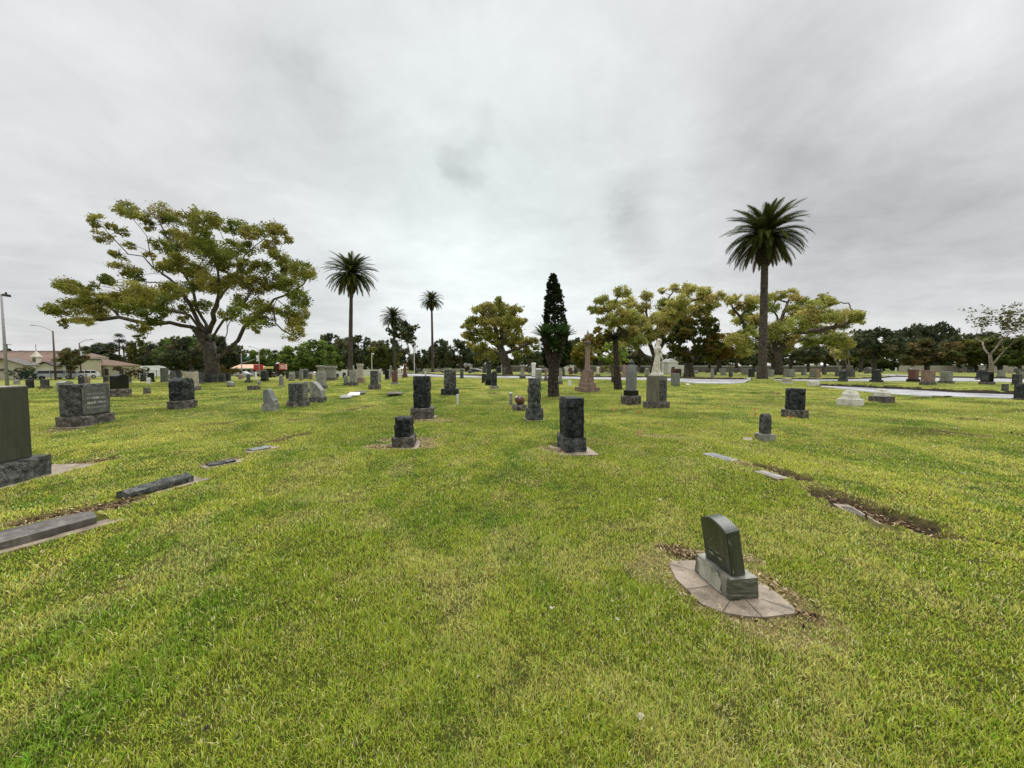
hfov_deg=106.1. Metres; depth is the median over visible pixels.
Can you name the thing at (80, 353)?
street lamp
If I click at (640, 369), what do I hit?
headstone
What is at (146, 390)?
headstone
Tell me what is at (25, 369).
shrub
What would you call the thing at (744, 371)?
headstone
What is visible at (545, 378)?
headstone
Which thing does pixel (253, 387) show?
headstone
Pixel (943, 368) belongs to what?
boundary wall
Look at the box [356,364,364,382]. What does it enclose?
headstone
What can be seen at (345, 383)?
headstone
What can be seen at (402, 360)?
tree
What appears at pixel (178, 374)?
headstone
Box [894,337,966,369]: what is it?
tree
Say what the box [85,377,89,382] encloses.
headstone
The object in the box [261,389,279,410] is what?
headstone
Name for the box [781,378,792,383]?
headstone
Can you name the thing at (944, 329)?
tree
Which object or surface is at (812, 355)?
tree
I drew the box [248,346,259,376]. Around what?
street lamp
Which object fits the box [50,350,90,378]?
windblown tree
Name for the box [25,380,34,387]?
headstone
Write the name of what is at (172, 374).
headstone
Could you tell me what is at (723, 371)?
headstone
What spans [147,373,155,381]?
headstone
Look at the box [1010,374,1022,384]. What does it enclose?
headstone
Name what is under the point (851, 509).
flat marker
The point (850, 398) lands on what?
pedestal
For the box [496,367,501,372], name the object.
headstone
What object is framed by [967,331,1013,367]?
tree
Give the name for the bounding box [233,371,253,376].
car
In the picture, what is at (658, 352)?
statue
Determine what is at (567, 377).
path
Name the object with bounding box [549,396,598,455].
headstone
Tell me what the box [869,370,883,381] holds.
headstone
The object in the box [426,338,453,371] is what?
tree
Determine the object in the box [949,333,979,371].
tree
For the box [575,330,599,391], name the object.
column monument
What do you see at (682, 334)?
round tree
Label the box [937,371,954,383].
headstone
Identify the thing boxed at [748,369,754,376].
headstone
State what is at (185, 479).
grave slab
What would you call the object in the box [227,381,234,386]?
headstone
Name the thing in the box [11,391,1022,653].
litter
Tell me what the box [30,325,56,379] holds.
street lamp
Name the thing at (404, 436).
headstone
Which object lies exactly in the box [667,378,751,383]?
path
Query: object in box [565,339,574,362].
tree
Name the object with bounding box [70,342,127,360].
tree
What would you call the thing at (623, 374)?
headstone
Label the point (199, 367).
tree
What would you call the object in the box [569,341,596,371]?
tree
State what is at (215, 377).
headstone
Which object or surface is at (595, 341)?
tree
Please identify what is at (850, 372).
headstone
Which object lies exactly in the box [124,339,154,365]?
tree
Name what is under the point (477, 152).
sky
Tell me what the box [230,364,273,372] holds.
restaurant
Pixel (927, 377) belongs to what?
headstone
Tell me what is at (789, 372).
headstone
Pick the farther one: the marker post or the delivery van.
the delivery van
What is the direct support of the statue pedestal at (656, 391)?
on the lawn at (932, 527)
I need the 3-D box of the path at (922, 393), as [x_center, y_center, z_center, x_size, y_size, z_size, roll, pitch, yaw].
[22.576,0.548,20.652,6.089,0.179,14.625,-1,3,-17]
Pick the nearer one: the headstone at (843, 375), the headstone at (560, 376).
the headstone at (560, 376)
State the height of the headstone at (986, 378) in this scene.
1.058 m
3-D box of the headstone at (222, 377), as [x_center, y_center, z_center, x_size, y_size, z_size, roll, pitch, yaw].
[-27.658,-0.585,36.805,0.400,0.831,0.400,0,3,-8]
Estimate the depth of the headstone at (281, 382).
28.93 m
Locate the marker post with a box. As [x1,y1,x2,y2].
[509,392,512,404]
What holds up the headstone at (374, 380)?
on the lawn at (932, 527)
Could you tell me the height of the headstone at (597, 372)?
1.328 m
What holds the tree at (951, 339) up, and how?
on the lawn at (932, 527)
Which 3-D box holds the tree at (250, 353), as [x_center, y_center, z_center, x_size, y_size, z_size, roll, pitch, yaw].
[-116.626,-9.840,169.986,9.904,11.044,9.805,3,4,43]
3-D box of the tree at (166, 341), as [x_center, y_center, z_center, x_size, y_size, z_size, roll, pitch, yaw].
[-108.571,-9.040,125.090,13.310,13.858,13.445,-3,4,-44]
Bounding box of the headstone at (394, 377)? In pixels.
[391,371,398,383]
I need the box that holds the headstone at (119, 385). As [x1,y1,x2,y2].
[109,374,131,396]
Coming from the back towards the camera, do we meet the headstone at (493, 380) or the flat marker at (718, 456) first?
the headstone at (493, 380)
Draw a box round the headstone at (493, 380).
[489,371,498,388]
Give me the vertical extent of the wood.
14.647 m
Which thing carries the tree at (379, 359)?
on the lawn at (932, 527)
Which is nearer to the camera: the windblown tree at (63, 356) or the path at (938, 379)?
the path at (938, 379)
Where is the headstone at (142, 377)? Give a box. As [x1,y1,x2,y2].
[140,374,145,381]
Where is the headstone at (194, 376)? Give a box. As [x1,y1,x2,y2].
[183,372,200,390]
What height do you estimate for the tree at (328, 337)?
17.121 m
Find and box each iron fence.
[1,370,116,379]
[124,370,223,378]
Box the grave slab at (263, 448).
[244,445,281,452]
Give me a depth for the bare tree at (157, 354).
117.06 m
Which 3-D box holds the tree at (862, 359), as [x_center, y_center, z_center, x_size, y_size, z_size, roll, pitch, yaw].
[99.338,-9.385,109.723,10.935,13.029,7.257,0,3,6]
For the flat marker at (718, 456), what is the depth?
6.49 m
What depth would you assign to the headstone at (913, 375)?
36.22 m
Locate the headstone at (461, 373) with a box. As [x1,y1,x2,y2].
[460,369,463,377]
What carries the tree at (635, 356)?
on the lawn at (932, 527)
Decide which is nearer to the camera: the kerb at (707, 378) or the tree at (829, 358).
the kerb at (707, 378)
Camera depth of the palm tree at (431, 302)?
106.90 m
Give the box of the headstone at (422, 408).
[410,376,437,420]
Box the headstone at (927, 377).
[919,370,936,384]
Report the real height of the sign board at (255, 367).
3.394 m
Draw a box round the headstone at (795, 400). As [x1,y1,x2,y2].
[781,388,808,418]
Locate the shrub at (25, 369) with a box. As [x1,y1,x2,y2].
[9,367,35,376]
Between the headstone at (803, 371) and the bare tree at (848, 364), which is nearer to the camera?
the headstone at (803, 371)
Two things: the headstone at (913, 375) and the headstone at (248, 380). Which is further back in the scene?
the headstone at (913, 375)
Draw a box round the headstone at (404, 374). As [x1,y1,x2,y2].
[402,364,407,377]
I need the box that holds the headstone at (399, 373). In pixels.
[398,368,401,377]
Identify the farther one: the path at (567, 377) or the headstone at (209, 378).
the path at (567, 377)
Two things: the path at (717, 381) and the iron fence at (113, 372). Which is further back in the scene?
the iron fence at (113, 372)
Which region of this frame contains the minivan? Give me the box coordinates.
[34,370,74,378]
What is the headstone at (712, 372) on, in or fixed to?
on the lawn at (932, 527)
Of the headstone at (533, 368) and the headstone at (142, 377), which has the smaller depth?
the headstone at (533, 368)
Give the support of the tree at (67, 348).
on the lawn at (932, 527)
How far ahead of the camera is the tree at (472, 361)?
138.63 m
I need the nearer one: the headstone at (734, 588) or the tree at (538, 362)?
the headstone at (734, 588)
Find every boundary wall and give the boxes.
[336,370,389,375]
[427,369,464,372]
[499,366,650,371]
[693,366,852,371]
[899,366,1023,371]
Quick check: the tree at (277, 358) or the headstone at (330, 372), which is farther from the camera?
the tree at (277, 358)
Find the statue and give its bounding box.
[650,339,663,375]
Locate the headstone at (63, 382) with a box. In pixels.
[56,381,73,390]
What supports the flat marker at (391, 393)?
on the lawn at (932, 527)
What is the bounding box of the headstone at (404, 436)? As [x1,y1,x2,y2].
[390,415,420,449]
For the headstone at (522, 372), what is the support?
on the lawn at (932, 527)
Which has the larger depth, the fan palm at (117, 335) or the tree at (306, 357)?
the fan palm at (117, 335)
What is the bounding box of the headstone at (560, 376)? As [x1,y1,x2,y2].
[559,368,562,383]
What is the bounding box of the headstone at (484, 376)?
[481,374,486,382]
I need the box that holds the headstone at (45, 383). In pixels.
[37,379,52,388]
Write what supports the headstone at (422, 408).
on the lawn at (932, 527)
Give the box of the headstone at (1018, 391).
[1012,383,1023,399]
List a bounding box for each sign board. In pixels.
[253,365,262,371]
[279,364,286,371]
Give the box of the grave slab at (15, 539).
[0,511,124,555]
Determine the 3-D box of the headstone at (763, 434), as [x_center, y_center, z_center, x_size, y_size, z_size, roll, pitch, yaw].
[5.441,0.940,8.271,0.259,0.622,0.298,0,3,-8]
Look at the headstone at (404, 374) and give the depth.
48.37 m
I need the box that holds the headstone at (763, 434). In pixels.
[754,413,775,441]
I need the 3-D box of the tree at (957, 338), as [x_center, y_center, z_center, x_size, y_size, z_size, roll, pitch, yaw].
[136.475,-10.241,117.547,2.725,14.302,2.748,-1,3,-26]
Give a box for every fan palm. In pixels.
[106,342,116,359]
[113,333,125,361]
[115,339,128,361]
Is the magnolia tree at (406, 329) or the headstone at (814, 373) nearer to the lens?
the headstone at (814, 373)
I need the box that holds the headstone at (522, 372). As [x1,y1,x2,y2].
[519,365,525,378]
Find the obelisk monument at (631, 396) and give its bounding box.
[620,359,641,404]
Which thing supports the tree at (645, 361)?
on the lawn at (932, 527)
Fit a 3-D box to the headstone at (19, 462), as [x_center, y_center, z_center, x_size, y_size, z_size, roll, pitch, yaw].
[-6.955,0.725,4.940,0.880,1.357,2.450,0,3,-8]
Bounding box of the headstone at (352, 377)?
[348,370,357,385]
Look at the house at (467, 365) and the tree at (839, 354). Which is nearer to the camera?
the tree at (839, 354)
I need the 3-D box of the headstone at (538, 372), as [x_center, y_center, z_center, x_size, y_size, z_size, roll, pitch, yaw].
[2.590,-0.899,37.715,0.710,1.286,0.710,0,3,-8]
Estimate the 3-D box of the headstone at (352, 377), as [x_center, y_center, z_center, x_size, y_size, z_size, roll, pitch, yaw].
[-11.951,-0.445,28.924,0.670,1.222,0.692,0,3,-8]
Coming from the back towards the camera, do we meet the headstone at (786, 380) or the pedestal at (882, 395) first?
the headstone at (786, 380)
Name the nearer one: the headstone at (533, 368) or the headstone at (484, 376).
the headstone at (484, 376)
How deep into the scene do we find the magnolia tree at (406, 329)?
91.51 m
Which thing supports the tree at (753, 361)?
on the lawn at (932, 527)
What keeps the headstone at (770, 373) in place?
on the lawn at (932, 527)
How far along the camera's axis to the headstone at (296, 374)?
44.22 m
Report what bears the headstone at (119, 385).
on the lawn at (932, 527)
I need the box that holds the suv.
[72,370,99,378]
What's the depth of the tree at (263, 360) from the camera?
167.51 m
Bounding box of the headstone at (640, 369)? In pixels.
[638,367,643,372]
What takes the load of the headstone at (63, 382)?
on the lawn at (932, 527)
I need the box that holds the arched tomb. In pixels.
[564,365,573,371]
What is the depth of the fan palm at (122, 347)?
149.15 m
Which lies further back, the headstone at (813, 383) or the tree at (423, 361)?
the tree at (423, 361)
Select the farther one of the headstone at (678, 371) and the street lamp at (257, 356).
the street lamp at (257, 356)
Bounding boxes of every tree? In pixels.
[37,199,319,381]
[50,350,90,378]
[61,347,72,361]
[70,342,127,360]
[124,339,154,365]
[138,343,160,365]
[150,335,202,371]
[150,342,159,365]
[158,336,217,371]
[160,344,167,366]
[192,331,221,371]
[198,334,239,373]
[219,345,248,370]
[242,349,256,363]
[251,348,275,370]
[271,354,295,371]
[276,345,306,370]
[291,339,339,371]
[313,333,347,360]
[320,351,343,370]
[322,250,377,375]
[338,336,354,369]
[340,334,378,369]
[365,340,392,369]
[365,345,402,374]
[379,307,406,371]
[384,338,401,350]
[385,319,420,372]
[396,348,415,366]
[411,349,430,372]
[420,290,443,371]
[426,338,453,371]
[447,338,472,368]
[459,296,539,374]
[469,352,482,371]
[470,346,499,368]
[511,347,542,371]
[526,357,543,367]
[540,272,571,372]
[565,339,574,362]
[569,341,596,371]
[572,337,584,358]
[581,326,612,371]
[587,280,726,372]
[596,340,629,381]
[605,348,642,365]
[638,356,651,366]
[660,352,683,364]
[661,316,725,376]
[697,355,712,371]
[704,332,748,371]
[722,287,866,374]
[723,197,815,378]
[723,348,754,371]
[742,352,768,368]
[781,346,800,368]
[792,343,827,371]
[813,333,844,367]
[822,344,840,370]
[827,345,857,369]
[843,348,851,368]
[847,326,909,369]
[847,329,880,371]
[881,326,925,365]
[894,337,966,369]
[906,323,942,365]
[928,321,960,365]
[933,336,961,365]
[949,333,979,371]
[951,337,1006,371]
[955,328,961,367]
[957,302,1023,371]
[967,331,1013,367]
[969,334,1023,369]
[992,339,1023,370]
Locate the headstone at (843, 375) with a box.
[838,370,847,381]
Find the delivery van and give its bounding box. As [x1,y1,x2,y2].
[140,366,169,377]
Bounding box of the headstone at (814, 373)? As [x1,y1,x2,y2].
[809,369,821,377]
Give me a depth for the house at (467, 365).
136.91 m
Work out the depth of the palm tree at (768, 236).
42.73 m
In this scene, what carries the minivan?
on the lawn at (932, 527)
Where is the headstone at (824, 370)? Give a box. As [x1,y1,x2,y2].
[822,368,826,373]
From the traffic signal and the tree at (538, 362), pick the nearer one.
the traffic signal
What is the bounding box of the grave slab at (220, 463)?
[199,459,242,468]
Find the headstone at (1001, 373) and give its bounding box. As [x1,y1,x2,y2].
[996,370,1005,376]
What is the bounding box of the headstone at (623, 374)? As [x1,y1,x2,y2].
[621,365,625,376]
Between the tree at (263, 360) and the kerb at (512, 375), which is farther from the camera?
the tree at (263, 360)
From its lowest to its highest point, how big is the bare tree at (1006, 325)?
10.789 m
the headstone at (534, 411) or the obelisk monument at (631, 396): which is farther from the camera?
the obelisk monument at (631, 396)
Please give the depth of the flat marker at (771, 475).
5.42 m
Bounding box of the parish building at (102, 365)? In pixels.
[79,353,140,376]
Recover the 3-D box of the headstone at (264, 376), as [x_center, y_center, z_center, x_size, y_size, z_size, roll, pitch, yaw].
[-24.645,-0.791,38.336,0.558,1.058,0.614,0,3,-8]
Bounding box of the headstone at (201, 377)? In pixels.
[199,372,204,383]
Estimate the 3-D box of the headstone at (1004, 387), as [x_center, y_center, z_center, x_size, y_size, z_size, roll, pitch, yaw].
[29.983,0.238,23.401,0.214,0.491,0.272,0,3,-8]
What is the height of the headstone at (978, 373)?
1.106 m
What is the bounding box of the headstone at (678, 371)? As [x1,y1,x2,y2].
[671,369,680,375]
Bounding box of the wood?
[1,348,1023,372]
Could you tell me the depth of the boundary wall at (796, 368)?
124.76 m
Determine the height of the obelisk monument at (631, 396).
1.872 m
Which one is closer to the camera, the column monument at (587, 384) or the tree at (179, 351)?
the column monument at (587, 384)
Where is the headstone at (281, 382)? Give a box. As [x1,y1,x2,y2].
[278,374,283,386]
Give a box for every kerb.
[401,373,646,376]
[667,377,751,378]
[774,375,1023,378]
[820,384,1013,393]
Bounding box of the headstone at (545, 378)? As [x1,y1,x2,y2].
[544,368,547,380]
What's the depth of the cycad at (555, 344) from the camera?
18.60 m
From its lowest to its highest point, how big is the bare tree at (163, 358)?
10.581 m
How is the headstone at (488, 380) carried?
on the lawn at (932, 527)
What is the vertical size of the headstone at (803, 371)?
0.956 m
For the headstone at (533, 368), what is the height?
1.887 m
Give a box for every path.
[389,374,646,379]
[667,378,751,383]
[774,377,1023,382]
[821,386,1013,398]
[882,374,907,375]
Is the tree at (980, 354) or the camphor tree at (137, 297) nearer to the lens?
the camphor tree at (137, 297)
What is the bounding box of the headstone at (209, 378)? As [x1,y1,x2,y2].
[206,374,212,382]
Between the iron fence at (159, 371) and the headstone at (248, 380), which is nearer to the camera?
the headstone at (248, 380)
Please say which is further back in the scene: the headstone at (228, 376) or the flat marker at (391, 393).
the headstone at (228, 376)
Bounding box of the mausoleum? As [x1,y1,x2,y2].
[660,359,683,373]
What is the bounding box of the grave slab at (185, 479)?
[116,472,211,501]
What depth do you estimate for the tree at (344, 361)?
159.17 m
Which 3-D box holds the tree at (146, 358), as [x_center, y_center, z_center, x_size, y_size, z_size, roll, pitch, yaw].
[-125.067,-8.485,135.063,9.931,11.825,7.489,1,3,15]
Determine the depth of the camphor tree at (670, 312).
70.72 m
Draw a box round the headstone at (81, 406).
[49,383,114,429]
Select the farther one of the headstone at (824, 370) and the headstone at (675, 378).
the headstone at (824, 370)
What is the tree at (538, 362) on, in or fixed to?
on the lawn at (932, 527)
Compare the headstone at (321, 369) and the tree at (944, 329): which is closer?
the headstone at (321, 369)
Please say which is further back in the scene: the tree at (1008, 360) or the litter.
the tree at (1008, 360)
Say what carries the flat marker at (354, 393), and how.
on the lawn at (932, 527)
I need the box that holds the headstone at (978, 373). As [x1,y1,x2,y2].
[975,370,985,379]
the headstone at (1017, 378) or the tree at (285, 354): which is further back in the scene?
the tree at (285, 354)
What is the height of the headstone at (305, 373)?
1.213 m
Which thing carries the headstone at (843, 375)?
on the lawn at (932, 527)
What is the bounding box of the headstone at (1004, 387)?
[1001,384,1008,390]
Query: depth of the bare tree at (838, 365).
80.45 m
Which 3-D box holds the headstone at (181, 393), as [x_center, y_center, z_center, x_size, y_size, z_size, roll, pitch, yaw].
[-12.095,0.350,14.100,0.597,1.168,0.855,0,3,-8]
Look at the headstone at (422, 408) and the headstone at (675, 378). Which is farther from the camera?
the headstone at (675, 378)
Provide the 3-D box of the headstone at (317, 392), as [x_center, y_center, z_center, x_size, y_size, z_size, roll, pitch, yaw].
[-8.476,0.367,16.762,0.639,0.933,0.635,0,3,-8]
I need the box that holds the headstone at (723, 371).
[720,368,726,374]
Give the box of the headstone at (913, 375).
[906,370,919,381]
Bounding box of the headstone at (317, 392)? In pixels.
[308,382,326,402]
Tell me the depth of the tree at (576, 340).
187.88 m
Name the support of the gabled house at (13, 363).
on the lawn at (932, 527)
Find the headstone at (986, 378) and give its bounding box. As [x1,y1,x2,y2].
[978,372,995,384]
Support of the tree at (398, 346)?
on the lawn at (932, 527)
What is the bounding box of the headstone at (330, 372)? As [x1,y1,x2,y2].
[324,366,337,379]
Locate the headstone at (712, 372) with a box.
[711,368,713,377]
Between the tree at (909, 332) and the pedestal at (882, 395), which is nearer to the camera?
the pedestal at (882, 395)
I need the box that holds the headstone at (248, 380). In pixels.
[245,374,252,382]
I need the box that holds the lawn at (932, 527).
[0,367,1023,767]
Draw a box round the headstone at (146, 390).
[143,387,150,393]
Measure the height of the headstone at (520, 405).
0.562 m
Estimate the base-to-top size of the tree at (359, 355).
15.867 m
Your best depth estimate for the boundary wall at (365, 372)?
127.83 m
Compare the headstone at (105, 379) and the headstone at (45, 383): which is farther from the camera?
the headstone at (105, 379)
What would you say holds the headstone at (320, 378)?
on the lawn at (932, 527)
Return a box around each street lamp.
[0,292,10,385]
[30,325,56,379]
[79,339,92,372]
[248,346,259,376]
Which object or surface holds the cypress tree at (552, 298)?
on the lawn at (932, 527)
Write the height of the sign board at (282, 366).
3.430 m
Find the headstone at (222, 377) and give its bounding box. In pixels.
[220,374,225,381]
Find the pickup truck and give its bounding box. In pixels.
[57,370,87,378]
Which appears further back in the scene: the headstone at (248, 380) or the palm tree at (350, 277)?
the palm tree at (350, 277)
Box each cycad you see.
[531,322,575,396]
[599,326,631,389]
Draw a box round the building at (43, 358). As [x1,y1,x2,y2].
[0,344,78,370]
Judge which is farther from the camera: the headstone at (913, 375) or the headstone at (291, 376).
the headstone at (291, 376)
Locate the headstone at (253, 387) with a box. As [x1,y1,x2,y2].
[247,386,260,389]
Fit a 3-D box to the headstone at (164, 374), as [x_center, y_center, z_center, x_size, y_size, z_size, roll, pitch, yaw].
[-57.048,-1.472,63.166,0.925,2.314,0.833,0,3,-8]
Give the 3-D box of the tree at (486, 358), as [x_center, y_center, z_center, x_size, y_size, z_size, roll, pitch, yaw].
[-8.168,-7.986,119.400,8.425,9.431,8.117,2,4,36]
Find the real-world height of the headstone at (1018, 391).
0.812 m
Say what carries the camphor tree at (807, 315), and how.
on the lawn at (932, 527)
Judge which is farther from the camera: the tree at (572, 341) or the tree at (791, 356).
the tree at (572, 341)
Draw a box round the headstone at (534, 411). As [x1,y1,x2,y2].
[525,378,544,421]
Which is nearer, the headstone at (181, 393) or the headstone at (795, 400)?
the headstone at (795, 400)
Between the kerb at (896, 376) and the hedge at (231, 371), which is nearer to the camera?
the kerb at (896, 376)
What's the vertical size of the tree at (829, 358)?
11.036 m
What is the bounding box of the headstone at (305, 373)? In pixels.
[303,369,308,378]
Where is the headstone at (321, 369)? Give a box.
[316,366,324,371]
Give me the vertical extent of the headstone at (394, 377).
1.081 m
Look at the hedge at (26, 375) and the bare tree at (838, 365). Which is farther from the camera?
the bare tree at (838, 365)
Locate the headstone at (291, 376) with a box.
[288,373,294,380]
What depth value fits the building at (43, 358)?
107.62 m
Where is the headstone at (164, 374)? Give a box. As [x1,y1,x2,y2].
[160,368,168,381]
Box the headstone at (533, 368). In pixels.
[531,363,535,376]
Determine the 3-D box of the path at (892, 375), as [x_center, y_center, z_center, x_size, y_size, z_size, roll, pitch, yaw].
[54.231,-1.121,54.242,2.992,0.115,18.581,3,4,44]
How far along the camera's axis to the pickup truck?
76.04 m
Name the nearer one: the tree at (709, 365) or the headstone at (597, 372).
the headstone at (597, 372)
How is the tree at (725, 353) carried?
on the lawn at (932, 527)
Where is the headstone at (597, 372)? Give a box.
[595,367,599,375]
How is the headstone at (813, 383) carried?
on the lawn at (932, 527)
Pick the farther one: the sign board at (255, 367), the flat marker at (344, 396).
the sign board at (255, 367)
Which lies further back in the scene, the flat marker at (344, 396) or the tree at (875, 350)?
the tree at (875, 350)
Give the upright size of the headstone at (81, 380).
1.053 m
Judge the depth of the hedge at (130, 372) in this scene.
68.87 m
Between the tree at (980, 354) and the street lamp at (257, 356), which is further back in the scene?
the street lamp at (257, 356)
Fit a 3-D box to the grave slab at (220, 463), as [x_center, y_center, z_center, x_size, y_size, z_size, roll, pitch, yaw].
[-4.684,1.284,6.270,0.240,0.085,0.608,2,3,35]
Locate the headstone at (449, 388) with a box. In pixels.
[440,370,459,395]
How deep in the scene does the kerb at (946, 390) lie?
22.63 m
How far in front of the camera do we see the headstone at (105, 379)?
60.03 m
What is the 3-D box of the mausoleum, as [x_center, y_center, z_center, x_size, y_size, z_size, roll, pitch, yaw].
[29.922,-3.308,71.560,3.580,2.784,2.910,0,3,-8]
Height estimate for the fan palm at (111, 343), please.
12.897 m
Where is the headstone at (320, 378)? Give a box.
[315,372,327,388]
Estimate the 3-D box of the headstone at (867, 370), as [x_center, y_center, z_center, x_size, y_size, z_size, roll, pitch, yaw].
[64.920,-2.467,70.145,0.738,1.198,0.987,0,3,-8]
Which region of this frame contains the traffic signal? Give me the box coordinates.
[241,354,256,374]
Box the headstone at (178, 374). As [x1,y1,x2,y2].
[176,372,181,377]
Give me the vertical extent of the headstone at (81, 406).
1.134 m
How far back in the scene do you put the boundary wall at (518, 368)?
141.75 m
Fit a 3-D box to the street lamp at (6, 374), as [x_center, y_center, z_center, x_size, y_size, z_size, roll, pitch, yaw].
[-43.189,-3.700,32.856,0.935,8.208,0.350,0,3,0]
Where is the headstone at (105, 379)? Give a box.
[103,377,108,382]
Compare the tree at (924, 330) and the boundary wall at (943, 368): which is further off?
the tree at (924, 330)
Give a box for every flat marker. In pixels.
[339,394,351,398]
[348,392,359,395]
[387,391,402,394]
[702,453,738,461]
[753,470,788,479]
[833,503,880,523]
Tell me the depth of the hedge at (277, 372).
85.13 m
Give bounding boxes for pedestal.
[643,376,669,408]
[836,391,863,406]
[868,389,894,402]
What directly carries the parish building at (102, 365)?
on the lawn at (932, 527)
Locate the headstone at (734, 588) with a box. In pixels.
[668,514,794,619]
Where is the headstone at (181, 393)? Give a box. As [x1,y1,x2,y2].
[166,378,197,409]
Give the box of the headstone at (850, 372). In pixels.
[845,369,855,376]
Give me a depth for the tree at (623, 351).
34.96 m
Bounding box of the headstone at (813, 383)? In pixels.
[807,381,819,385]
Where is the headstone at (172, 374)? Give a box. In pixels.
[169,371,175,379]
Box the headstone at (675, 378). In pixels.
[671,373,679,385]
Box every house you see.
[0,358,41,378]
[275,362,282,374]
[464,362,471,371]
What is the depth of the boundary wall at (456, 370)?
131.79 m
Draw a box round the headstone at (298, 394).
[286,383,309,407]
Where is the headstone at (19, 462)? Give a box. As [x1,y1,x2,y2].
[0,386,95,488]
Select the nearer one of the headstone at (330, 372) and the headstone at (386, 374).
the headstone at (330, 372)
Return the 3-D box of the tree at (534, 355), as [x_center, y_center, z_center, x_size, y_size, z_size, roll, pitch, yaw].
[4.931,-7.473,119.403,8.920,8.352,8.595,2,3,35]
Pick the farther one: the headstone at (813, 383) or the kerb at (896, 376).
the kerb at (896, 376)
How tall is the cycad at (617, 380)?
4.126 m
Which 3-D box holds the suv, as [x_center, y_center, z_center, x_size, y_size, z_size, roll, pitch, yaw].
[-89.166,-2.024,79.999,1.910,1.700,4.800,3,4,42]
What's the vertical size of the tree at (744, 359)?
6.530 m
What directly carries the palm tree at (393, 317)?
on the lawn at (932, 527)
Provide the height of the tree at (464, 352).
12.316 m
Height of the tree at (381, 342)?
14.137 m
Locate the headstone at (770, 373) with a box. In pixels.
[768,370,773,376]
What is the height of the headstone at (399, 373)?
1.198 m
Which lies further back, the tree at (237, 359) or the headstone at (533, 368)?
the tree at (237, 359)
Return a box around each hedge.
[8,370,44,378]
[112,366,150,379]
[220,366,241,374]
[268,369,285,377]
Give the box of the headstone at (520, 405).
[512,395,526,410]
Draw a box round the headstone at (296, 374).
[295,371,298,378]
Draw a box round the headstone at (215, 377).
[213,374,218,381]
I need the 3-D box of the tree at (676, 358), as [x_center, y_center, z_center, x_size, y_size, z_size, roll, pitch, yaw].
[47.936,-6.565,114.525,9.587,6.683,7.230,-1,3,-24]
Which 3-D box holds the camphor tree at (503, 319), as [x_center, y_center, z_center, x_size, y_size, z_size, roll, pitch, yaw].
[-1.844,-7.594,61.977,13.573,12.814,11.522,0,3,0]
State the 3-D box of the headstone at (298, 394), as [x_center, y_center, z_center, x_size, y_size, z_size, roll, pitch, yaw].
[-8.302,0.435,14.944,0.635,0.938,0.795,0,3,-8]
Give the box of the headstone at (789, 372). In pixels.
[783,369,795,376]
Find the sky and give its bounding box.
[0,0,1023,365]
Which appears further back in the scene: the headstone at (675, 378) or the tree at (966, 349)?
the tree at (966, 349)
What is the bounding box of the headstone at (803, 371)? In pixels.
[801,369,806,374]
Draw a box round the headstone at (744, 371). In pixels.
[741,369,747,374]
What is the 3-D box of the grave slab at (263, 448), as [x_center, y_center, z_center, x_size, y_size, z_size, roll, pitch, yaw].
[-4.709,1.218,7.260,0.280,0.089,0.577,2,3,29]
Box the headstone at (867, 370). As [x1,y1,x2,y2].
[864,367,871,373]
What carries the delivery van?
on the lawn at (932, 527)
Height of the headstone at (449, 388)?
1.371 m
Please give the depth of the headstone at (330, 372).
39.58 m
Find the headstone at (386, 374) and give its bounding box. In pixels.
[384,370,388,379]
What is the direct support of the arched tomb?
on the lawn at (932, 527)
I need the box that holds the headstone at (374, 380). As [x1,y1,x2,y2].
[368,371,380,389]
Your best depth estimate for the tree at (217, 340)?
134.33 m
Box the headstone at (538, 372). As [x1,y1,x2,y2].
[535,368,542,380]
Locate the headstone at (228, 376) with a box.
[225,373,231,380]
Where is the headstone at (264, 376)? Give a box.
[260,371,268,380]
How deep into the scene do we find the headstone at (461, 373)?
45.48 m
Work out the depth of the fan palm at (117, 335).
149.21 m
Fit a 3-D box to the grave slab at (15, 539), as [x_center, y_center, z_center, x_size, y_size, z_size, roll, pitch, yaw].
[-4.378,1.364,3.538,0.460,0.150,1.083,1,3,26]
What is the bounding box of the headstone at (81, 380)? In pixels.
[78,377,84,383]
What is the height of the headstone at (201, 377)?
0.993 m
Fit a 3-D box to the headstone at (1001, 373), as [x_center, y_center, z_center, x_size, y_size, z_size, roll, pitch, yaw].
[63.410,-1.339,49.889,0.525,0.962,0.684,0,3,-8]
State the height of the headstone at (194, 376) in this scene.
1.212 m
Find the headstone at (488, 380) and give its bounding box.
[485,365,490,385]
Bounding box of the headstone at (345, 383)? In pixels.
[343,376,347,385]

